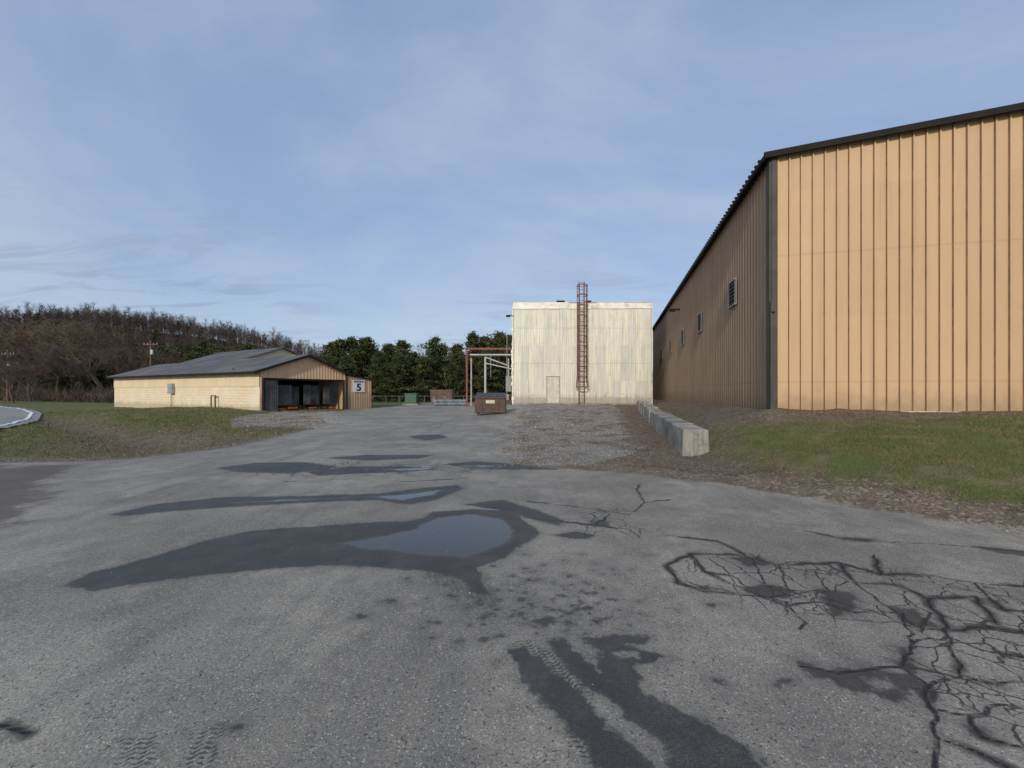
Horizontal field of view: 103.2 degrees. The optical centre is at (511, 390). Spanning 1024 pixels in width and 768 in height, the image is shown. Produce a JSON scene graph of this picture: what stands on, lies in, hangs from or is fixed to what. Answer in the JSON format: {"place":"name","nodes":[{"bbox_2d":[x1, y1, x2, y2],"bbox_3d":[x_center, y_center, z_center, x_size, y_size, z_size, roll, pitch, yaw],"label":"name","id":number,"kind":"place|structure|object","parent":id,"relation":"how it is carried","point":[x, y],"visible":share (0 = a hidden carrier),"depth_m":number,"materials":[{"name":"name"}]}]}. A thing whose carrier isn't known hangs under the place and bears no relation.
{"place":"outdoors","nodes":[
{"label":"outdoors","id":0,"kind":"place"},
{"bbox_2d":[0,406,41,427],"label":"road","id":1,"kind":"structure","parent":0,"point":[11,416],"depth_m":23.53,"materials":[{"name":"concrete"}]},
{"bbox_2d":[27,326,503,392],"bbox_3d":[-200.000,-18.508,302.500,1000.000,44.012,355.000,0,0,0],"label":"hill","id":2,"kind":"structure","parent":0,"point":[181,343],"depth_m":224.64,"materials":[{"name":"brown plant"}]},
{"bbox_2d":[27,314,50,338],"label":"pine tree","id":3,"kind":"object","parent":2,"relation":"on","point":[37,316],"visible":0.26,"depth_m":202.38,"materials":[{"name":"green plant"}]},
{"bbox_2d":[147,328,163,347],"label":"pine tree","id":4,"kind":"object","parent":2,"relation":"on","point":[155,336],"visible":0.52,"depth_m":204.12,"materials":[{"name":"green plant"}]},
{"bbox_2d":[0,300,325,389],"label":"bare hillside forest","id":5,"kind":"object","parent":2,"relation":"on","point":[227,332],"visible":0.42,"depth_m":228.77,"materials":[{"name":"brown plant"}]},
{"bbox_2d":[181,344,190,357],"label":"pine tree","id":6,"kind":"object","parent":2,"relation":"on","point":[186,347],"visible":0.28,"depth_m":191.73,"materials":[{"name":"green plant"}]},
{"bbox_2d":[348,376,370,408],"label":"annex walls","id":7,"kind":"structure","parent":0,"point":[359,400],"depth_m":35.41,"materials":[{"name":"beige metal"}]},
{"bbox_2d":[353,380,364,391],"bbox_3d":[-13.310,-0.380,35.278,0.040,1.050,1.240,0,0,29],"label":"building number sign","id":8,"kind":"object","parent":7,"relation":"attached to","point":[358,385],"visible":1,"depth_m":35.28,"materials":[{"name":"white metal"}]},
{"bbox_2d":[345,374,373,408],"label":"annex roof","id":9,"kind":"structure","parent":7,"relation":"on","point":[347,386],"depth_m":34.23,"materials":[{"name":"black metal"}]},
{"bbox_2d":[0,394,1023,532],"bbox_3d":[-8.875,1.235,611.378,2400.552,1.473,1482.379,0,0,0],"label":"ground","id":10,"kind":"structure","parent":0,"point":[781,483],"depth_m":9.56,"materials":[{"name":"green plant"}]},
{"bbox_2d":[2,350,13,400],"bbox_3d":[-74.506,-2.114,59.947,1.802,7.773,0.424,0,0,6],"label":"utility pole","id":11,"kind":"object","parent":10,"relation":"on","point":[7,393],"visible":0.56,"depth_m":59.91,"materials":[{"name":"brown wood"}]},
{"bbox_2d":[0,360,26,389],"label":"pine tree","id":12,"kind":"object","parent":10,"relation":"on","point":[16,384],"visible":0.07,"depth_m":89.67,"materials":[{"name":"green plant"}]},
{"bbox_2d":[0,346,29,365],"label":"bare tree","id":13,"kind":"object","parent":10,"relation":"on","point":[12,357],"visible":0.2,"depth_m":63.31,"materials":[{"name":"brown plant"}]},
{"bbox_2d":[0,358,40,402],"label":"bare tree","id":14,"kind":"object","parent":10,"relation":"on","point":[11,369],"visible":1,"depth_m":51.87,"materials":[{"name":"brown plant"}]},
{"bbox_2d":[0,329,51,389],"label":"willow tree","id":15,"kind":"object","parent":10,"relation":"on","point":[7,348],"visible":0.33,"depth_m":71.22,"materials":[{"name":"brown plant"}]},
{"bbox_2d":[0,352,61,401],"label":"bare tree","id":16,"kind":"object","parent":10,"relation":"on","point":[27,388],"visible":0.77,"depth_m":55.87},
{"bbox_2d":[0,339,61,400],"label":"bare tree","id":17,"kind":"object","parent":10,"relation":"on","point":[2,358],"visible":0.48,"depth_m":60.67,"materials":[{"name":"brown plant"}]},
{"bbox_2d":[24,361,48,388],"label":"pine tree","id":18,"kind":"object","parent":10,"relation":"on","point":[40,383],"visible":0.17,"depth_m":85.41,"materials":[{"name":"green plant"}]},
{"bbox_2d":[0,322,90,380],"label":"willow tree","id":19,"kind":"object","parent":10,"relation":"on","point":[22,332],"visible":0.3,"depth_m":73.53,"materials":[{"name":"brown plant"}]},
{"bbox_2d":[15,339,82,391],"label":"bare tree","id":20,"kind":"object","parent":10,"relation":"on","point":[58,366],"visible":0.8,"depth_m":65.54,"materials":[{"name":"brown plant"}]},
{"bbox_2d":[0,380,113,402],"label":"brush thicket","id":21,"kind":"object","parent":10,"relation":"on","point":[97,394],"visible":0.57,"depth_m":56.40,"materials":[{"name":"brown plant"}]},
{"bbox_2d":[32,354,86,392],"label":"pine tree","id":22,"kind":"object","parent":10,"relation":"on","point":[62,383],"visible":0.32,"depth_m":79.52,"materials":[{"name":"green plant"}]},
{"bbox_2d":[1,313,152,388],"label":"willow tree","id":23,"kind":"object","parent":10,"relation":"on","point":[85,339],"visible":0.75,"depth_m":75.21,"materials":[{"name":"brown plant"}]},
{"bbox_2d":[65,359,88,391],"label":"pine tree","id":24,"kind":"object","parent":10,"relation":"on","point":[80,376],"visible":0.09,"depth_m":94.55,"materials":[{"name":"green plant"}]},
{"bbox_2d":[41,351,118,391],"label":"bare tree","id":25,"kind":"object","parent":10,"relation":"on","point":[77,372],"visible":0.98,"depth_m":66.62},
{"bbox_2d":[77,357,113,389],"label":"pine tree","id":26,"kind":"object","parent":10,"relation":"on","point":[101,377],"visible":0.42,"depth_m":85.46,"materials":[{"name":"green plant"}]},
{"bbox_2d":[83,352,119,389],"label":"pine tree","id":27,"kind":"object","parent":10,"relation":"on","point":[108,372],"visible":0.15,"depth_m":95.80,"materials":[{"name":"green plant"}]},
{"bbox_2d":[91,344,148,374],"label":"bare tree","id":28,"kind":"object","parent":10,"relation":"on","point":[129,363],"visible":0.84,"depth_m":73.22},
{"bbox_2d":[105,350,138,388],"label":"pine tree","id":29,"kind":"object","parent":10,"relation":"on","point":[115,371],"visible":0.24,"depth_m":89.34,"materials":[{"name":"green plant"}]},
{"bbox_2d":[112,346,147,385],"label":"pine tree","id":30,"kind":"object","parent":10,"relation":"on","point":[136,352],"visible":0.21,"depth_m":95.63,"materials":[{"name":"green plant"}]},
{"bbox_2d":[128,352,167,369],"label":"pine tree","id":31,"kind":"object","parent":10,"relation":"on","point":[153,360],"visible":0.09,"depth_m":87.58,"materials":[{"name":"green plant"}]},
{"bbox_2d":[123,342,174,368],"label":"bare tree","id":32,"kind":"object","parent":10,"relation":"on","point":[148,358],"visible":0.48,"depth_m":80.32,"materials":[{"name":"brown plant"}]},
{"bbox_2d":[143,340,157,365],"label":"utility pole","id":33,"kind":"object","parent":10,"relation":"on","point":[151,351],"visible":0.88,"depth_m":69.91,"materials":[{"name":"brown wood"}]},
{"bbox_2d":[139,345,171,367],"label":"pine tree","id":34,"kind":"object","parent":10,"relation":"on","point":[160,348],"visible":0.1,"depth_m":93.25,"materials":[{"name":"green plant"}]},
{"bbox_2d":[0,415,322,462],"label":"verge leaves","id":35,"kind":"object","parent":10,"relation":"on","point":[152,436],"visible":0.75,"depth_m":14.78,"materials":[{"name":"brown plant"}]},
{"bbox_2d":[0,406,335,460],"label":"verge grass","id":36,"kind":"structure","parent":10,"relation":"on","point":[145,410],"depth_m":18.56,"materials":[{"name":"green plant"}]},
{"bbox_2d":[158,345,200,363],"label":"bare tree","id":37,"kind":"object","parent":10,"relation":"on","point":[175,358],"visible":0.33,"depth_m":88.70,"materials":[{"name":"brown plant"}]},
{"bbox_2d":[114,386,259,410],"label":"block wall","id":38,"kind":"structure","parent":10,"relation":"on","point":[245,397],"depth_m":32.65,"materials":[{"name":"beige concrete"}]},
{"bbox_2d":[167,384,174,406],"bbox_3d":[-28.510,0.512,33.942,0.750,2.175,0.240,0,0,29],"label":"electrical box","id":39,"kind":"object","parent":38,"relation":"attached to","point":[170,389],"visible":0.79,"depth_m":33.85,"materials":[{"name":"grey metal"}]},
{"bbox_2d":[114,373,258,387],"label":"side wall","id":40,"kind":"structure","parent":38,"relation":"on","point":[234,380],"depth_m":32.28,"materials":[{"name":"beige metal"}]},
{"bbox_2d":[108,354,336,376],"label":"roof","id":41,"kind":"structure","parent":40,"relation":"on","point":[241,365],"depth_m":33.59,"materials":[{"name":"grey metal"}]},
{"bbox_2d":[181,347,299,362],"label":"raised section roof","id":42,"kind":"structure","parent":41,"relation":"on","point":[243,354],"depth_m":40.71,"materials":[{"name":"grey metal"}]},
{"bbox_2d":[252,349,294,357],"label":"raised section walls","id":43,"kind":"structure","parent":41,"relation":"on","point":[281,352],"depth_m":39.67,"materials":[{"name":"beige metal"}]},
{"bbox_2d":[178,354,198,362],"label":"pine tree","id":44,"kind":"object","parent":10,"relation":"on","point":[188,357],"visible":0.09,"depth_m":85.22,"materials":[{"name":"green plant"}]},
{"bbox_2d":[183,345,206,358],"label":"pine tree","id":45,"kind":"object","parent":10,"relation":"on","point":[198,352],"visible":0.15,"depth_m":91.22,"materials":[{"name":"green plant"}]},
{"bbox_2d":[192,339,215,356],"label":"pine tree","id":46,"kind":"object","parent":10,"relation":"on","point":[206,345],"visible":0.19,"depth_m":99.68,"materials":[{"name":"green plant"}]},
{"bbox_2d":[210,395,215,406],"bbox_3d":[-22.426,0.980,30.480,0.670,1.250,0.080,0,0,29],"label":"timber frame","id":47,"kind":"object","parent":10,"relation":"on","point":[211,400],"visible":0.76,"depth_m":30.60,"materials":[{"name":"brown wood"}]},
{"bbox_2d":[203,346,230,355],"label":"pine tree","id":48,"kind":"object","parent":10,"relation":"on","point":[219,349],"visible":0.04,"depth_m":93.96,"materials":[{"name":"green plant"}]},
{"bbox_2d":[230,345,242,350],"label":"pine tree","id":49,"kind":"object","parent":10,"relation":"on","point":[234,347],"visible":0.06,"depth_m":99.58,"materials":[{"name":"green plant"}]},
{"bbox_2d":[240,343,263,350],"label":"pine tree","id":50,"kind":"object","parent":10,"relation":"on","point":[249,347],"visible":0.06,"depth_m":114.18,"materials":[{"name":"green plant"}]},
{"bbox_2d":[265,380,335,410],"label":"sliding doors","id":51,"kind":"structure","parent":10,"relation":"on","point":[276,394],"depth_m":31.00,"materials":[{"name":"grey metal"}]},
{"bbox_2d":[260,357,345,410],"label":"gable wall","id":52,"kind":"structure","parent":10,"relation":"on","point":[308,368],"depth_m":30.91,"materials":[{"name":"beige metal"}]},
{"bbox_2d":[106,355,351,409],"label":"trim","id":53,"kind":"structure","parent":52,"relation":"attached to","point":[274,366],"depth_m":30.68,"materials":[{"name":"black metal"}]},
{"bbox_2d":[317,342,333,363],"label":"pine tree","id":54,"kind":"object","parent":10,"relation":"on","point":[329,345],"visible":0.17,"depth_m":63.59,"materials":[{"name":"green plant"}]},
{"bbox_2d":[318,381,342,408],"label":"walls","id":55,"kind":"structure","parent":10,"relation":"on","point":[339,394],"depth_m":34.72,"materials":[{"name":"beige metal"}]},
{"bbox_2d":[316,338,357,375],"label":"pine tree","id":56,"kind":"object","parent":10,"relation":"on","point":[339,346],"visible":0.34,"depth_m":61.56,"materials":[{"name":"green plant"}]},
{"bbox_2d":[335,354,358,373],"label":"pine tree","id":57,"kind":"object","parent":10,"relation":"on","point":[345,364],"visible":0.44,"depth_m":56.51,"materials":[{"name":"green plant"}]},
{"bbox_2d":[338,335,372,386],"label":"pine tree","id":58,"kind":"object","parent":10,"relation":"on","point":[351,343],"visible":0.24,"depth_m":63.47,"materials":[{"name":"green plant"}]},
{"bbox_2d":[342,336,390,395],"bbox_3d":[-22.974,-3.175,62.027,9.571,10.350,9.824,0,0,40],"label":"pine tree","id":59,"kind":"object","parent":10,"relation":"on","point":[364,351],"visible":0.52,"depth_m":61.22,"materials":[{"name":"green plant"}]},
{"bbox_2d":[363,351,396,401],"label":"pine tree","id":60,"kind":"object","parent":10,"relation":"on","point":[379,361],"visible":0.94,"depth_m":55.49,"materials":[{"name":"green plant"}]},
{"bbox_2d":[371,343,397,400],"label":"pine tree","id":61,"kind":"object","parent":10,"relation":"on","point":[388,348],"visible":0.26,"depth_m":63.04,"materials":[{"name":"green plant"}]},
{"bbox_2d":[378,353,413,401],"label":"pine tree","id":62,"kind":"object","parent":10,"relation":"on","point":[399,359],"visible":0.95,"depth_m":56.44,"materials":[{"name":"green plant"}]},
{"bbox_2d":[387,339,428,400],"bbox_3d":[-15.980,-2.933,61.187,6.884,9.764,6.412,0,0,0],"label":"pine tree","id":63,"kind":"object","parent":10,"relation":"on","point":[403,346],"visible":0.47,"depth_m":60.53,"materials":[{"name":"green plant"}]},
{"bbox_2d":[167,348,652,396],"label":"distant bare trees","id":64,"kind":"object","parent":10,"relation":"on","point":[500,377],"depth_m":106.45,"materials":[{"name":"brown plant"}]},
{"bbox_2d":[407,351,421,399],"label":"pine tree","id":65,"kind":"object","parent":10,"relation":"on","point":[415,356],"visible":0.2,"depth_m":65.58,"materials":[{"name":"green plant"}]},
{"bbox_2d":[402,356,441,401],"bbox_3d":[-12.348,-1.450,55.759,5.763,6.685,5.915,0,0,-26],"label":"pine tree","id":66,"kind":"object","parent":10,"relation":"on","point":[422,369],"visible":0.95,"depth_m":55.63,"materials":[{"name":"green plant"}]},
{"bbox_2d":[411,335,452,400],"bbox_3d":[-11.639,-3.203,59.896,7.148,10.316,6.825,0,0,0],"label":"pine tree","id":67,"kind":"object","parent":10,"relation":"on","point":[432,344],"visible":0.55,"depth_m":59.48,"materials":[{"name":"green plant"}]},
{"bbox_2d":[218,405,650,465],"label":"gravel","id":68,"kind":"structure","parent":10,"relation":"on","point":[583,420],"depth_m":19.25,"materials":[{"name":"grey gravel"}]},
{"bbox_2d":[429,343,449,389],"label":"pine tree","id":69,"kind":"object","parent":10,"relation":"on","point":[442,353],"visible":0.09,"depth_m":65.82,"materials":[{"name":"green plant"}]},
{"bbox_2d":[438,343,475,393],"bbox_3d":[-8.502,-2.697,61.524,7.062,9.271,7.202,0,0,0],"label":"pine tree","id":70,"kind":"object","parent":10,"relation":"on","point":[456,347],"visible":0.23,"depth_m":61.32,"materials":[{"name":"green plant"}]},
{"bbox_2d":[438,349,476,398],"bbox_3d":[-7.404,-1.973,56.896,5.879,7.774,5.895,0,0,0],"label":"pine tree","id":71,"kind":"object","parent":10,"relation":"on","point":[458,375],"visible":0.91,"depth_m":56.46,"materials":[{"name":"green plant"}]},
{"bbox_2d":[447,330,483,400],"bbox_3d":[-6.162,-3.635,62.114,6.783,11.266,8.786,0,0,0],"label":"pine tree","id":72,"kind":"object","parent":10,"relation":"on","point":[473,340],"visible":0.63,"depth_m":61.34,"materials":[{"name":"green plant"}]},
{"bbox_2d":[462,336,502,399],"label":"pine tree","id":73,"kind":"object","parent":10,"relation":"on","point":[483,339],"visible":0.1,"depth_m":65.22,"materials":[{"name":"green plant"}]},
{"bbox_2d":[472,350,505,398],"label":"pine tree","id":74,"kind":"object","parent":10,"relation":"on","point":[489,379],"visible":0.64,"depth_m":56.30,"materials":[{"name":"green plant"}]},
{"bbox_2d":[474,331,511,397],"bbox_3d":[-1.866,-3.517,60.038,8.851,10.812,8.229,0,0,-26],"label":"pine tree","id":75,"kind":"object","parent":10,"relation":"on","point":[498,340],"visible":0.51,"depth_m":59.15,"materials":[{"name":"green plant"}]},
{"bbox_2d":[500,334,511,385],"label":"pine tree","id":76,"kind":"object","parent":10,"relation":"on","point":[508,336],"visible":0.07,"depth_m":64.98,"materials":[{"name":"green plant"}]},
{"bbox_2d":[0,403,1023,767],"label":"asphalt lot","id":77,"kind":"structure","parent":10,"relation":"on","point":[876,653],"depth_m":2.87,"materials":[{"name":"grey asphalt"}]},
{"bbox_2d":[402,393,420,404],"bbox_3d":[-11.100,0.955,45.000,1.700,1.290,1.500,0,0,0],"label":"pad transformer","id":78,"kind":"object","parent":77,"relation":"on","point":[411,398],"visible":0.99,"depth_m":44.39,"materials":[{"name":"metal"}]},
{"bbox_2d":[430,390,454,402],"bbox_3d":[-8.150,0.660,47.835,2.600,1.480,2.330,0,0,0],"label":"rusty skip","id":79,"kind":"object","parent":77,"relation":"on","point":[441,394],"visible":0.77,"depth_m":46.83,"materials":[{"name":"brown metal"}]},
{"bbox_2d":[434,399,465,404],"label":"stacked pipes","id":80,"kind":"object","parent":77,"relation":"on","point":[450,401],"visible":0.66,"depth_m":43.18,"materials":[{"name":"silver metal"}]},
{"bbox_2d":[465,348,511,406],"bbox_3d":[-2.150,-1.600,41.815,4.900,6.600,11.130,0,0,0],"label":"pipe rack","id":81,"kind":"object","parent":77,"relation":"on","point":[508,383],"visible":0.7,"depth_m":40.21,"materials":[{"name":"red metal"}]},
{"bbox_2d":[474,393,507,414],"bbox_3d":[-1.330,0.823,25.650,2.100,1.348,1.423,0,0,0],"label":"dumpster","id":82,"kind":"object","parent":77,"relation":"on","point":[490,402],"visible":0.94,"depth_m":25.02,"materials":[{"name":"brown metal"}]},
{"bbox_2d":[15,416,1017,710],"bbox_3d":[-1.988,1.472,14.905,13.968,0.276,25.815,0,0,0],"label":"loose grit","id":83,"kind":"object","parent":77,"relation":"on","point":[369,548],"visible":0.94,"depth_m":3.22,"materials":[{"name":"gravel"}]},
{"bbox_2d":[13,466,1022,683],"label":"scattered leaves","id":84,"kind":"object","parent":77,"relation":"on","point":[530,616],"visible":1,"depth_m":3.06,"materials":[{"name":"brown plant"}]},
{"bbox_2d":[513,403,636,404],"bbox_3d":[6.000,1.180,34.950,11.900,0.220,0.060,0,0,0],"label":"base course","id":85,"kind":"object","parent":10,"relation":"on","point":[573,403],"visible":0.57,"depth_m":34.92,"materials":[{"name":"concrete"}]},
{"bbox_2d":[513,303,650,402],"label":"front wall","id":86,"kind":"structure","parent":10,"relation":"on","point":[619,352],"depth_m":34.98,"materials":[{"name":"white metal"}]},
{"bbox_2d":[511,310,513,403],"bbox_3d":[0.041,-2.875,34.950,0.256,8.050,0.120,0,0,0],"label":"corner seal","id":87,"kind":"object","parent":86,"relation":"attached to","point":[512,355],"visible":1,"depth_m":34.89,"materials":[{"name":"white"}]},
{"bbox_2d":[547,376,559,403],"bbox_3d":[3.550,-0.022,34.928,1.150,2.385,0.085,0,0,0],"label":"door frame","id":88,"kind":"object","parent":86,"relation":"attached to","point":[559,385],"visible":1,"depth_m":34.91,"materials":[{"name":"grey metal"}]},
{"bbox_2d":[547,377,558,402],"bbox_3d":[3.550,0.000,34.950,1.050,2.300,0.040,0,0,0],"label":"door","id":89,"kind":"structure","parent":88,"relation":"in","point":[552,389],"depth_m":34.93,"materials":[{"name":"metal"}]},
{"bbox_2d":[513,302,651,403],"bbox_3d":[6.060,-3.195,35.080,12.030,8.790,0.340,0,0,0],"label":"flashing","id":90,"kind":"object","parent":86,"relation":"attached to","point":[565,305],"visible":0.96,"depth_m":34.92,"materials":[{"name":"white metal"}]},
{"bbox_2d":[576,282,588,404],"bbox_3d":[5.950,-4.025,34.446,1.057,10.550,1.109,0,0,0],"label":"caged ladder","id":91,"kind":"object","parent":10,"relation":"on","point":[578,332],"visible":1,"depth_m":34.31,"materials":[{"name":"red metal"}]},
{"bbox_2d":[637,401,709,455],"bbox_3d":[6.773,1.241,19.097,0.725,1.071,18.703,0,0,14],"label":"concrete block barrier","id":92,"kind":"object","parent":10,"relation":"on","point":[683,437],"visible":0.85,"depth_m":11.31,"materials":[{"name":"grey concrete"}]},
{"bbox_2d":[518,402,1023,533],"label":"fallen leaves","id":93,"kind":"object","parent":10,"relation":"on","point":[764,456],"visible":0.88,"depth_m":8.19,"materials":[{"name":"brown plant"}]},
{"bbox_2d":[652,102,1023,411],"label":"tan metal warehouse","id":94,"kind":"structure","parent":10,"relation":"on","point":[882,269],"depth_m":11.41,"materials":[{"name":"metal"}]},
{"bbox_2d":[0,0,1023,389],"label":"sky","id":95,"kind":"structure","parent":0,"point":[320,172],"materials":[{"name":"blue"}]},
{"bbox_2d":[700,411,1023,513],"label":"bank grass","id":96,"kind":"structure","parent":0,"point":[928,431],"depth_m":8.09,"materials":[{"name":"green plant"}]},
{"label":"floor slab","id":97,"kind":"object","parent":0,"visible":0},
{"bbox_2d":[232,369,317,406],"bbox_3d":[-18.769,0.000,32.770,3.374,3.200,6.132,0,0,0],"label":"interior partition","id":98,"kind":"object","parent":97,"relation":"on","point":[297,383],"visible":0.2,"depth_m":34.28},
{"bbox_2d":[278,405,332,409],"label":"pallets","id":99,"kind":"object","parent":97,"relation":"on","point":[307,408],"visible":0.34,"depth_m":31.96,"materials":[{"name":"brown wood"}]},
{"bbox_2d":[278,407,335,409],"bbox_3d":[-15.777,1.350,31.469,0.122,0.220,4.872,0,0,29],"label":"orange stock","id":100,"kind":"object","parent":97,"relation":"on","point":[296,408],"visible":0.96,"depth_m":30.27,"materials":[{"name":"metal"}]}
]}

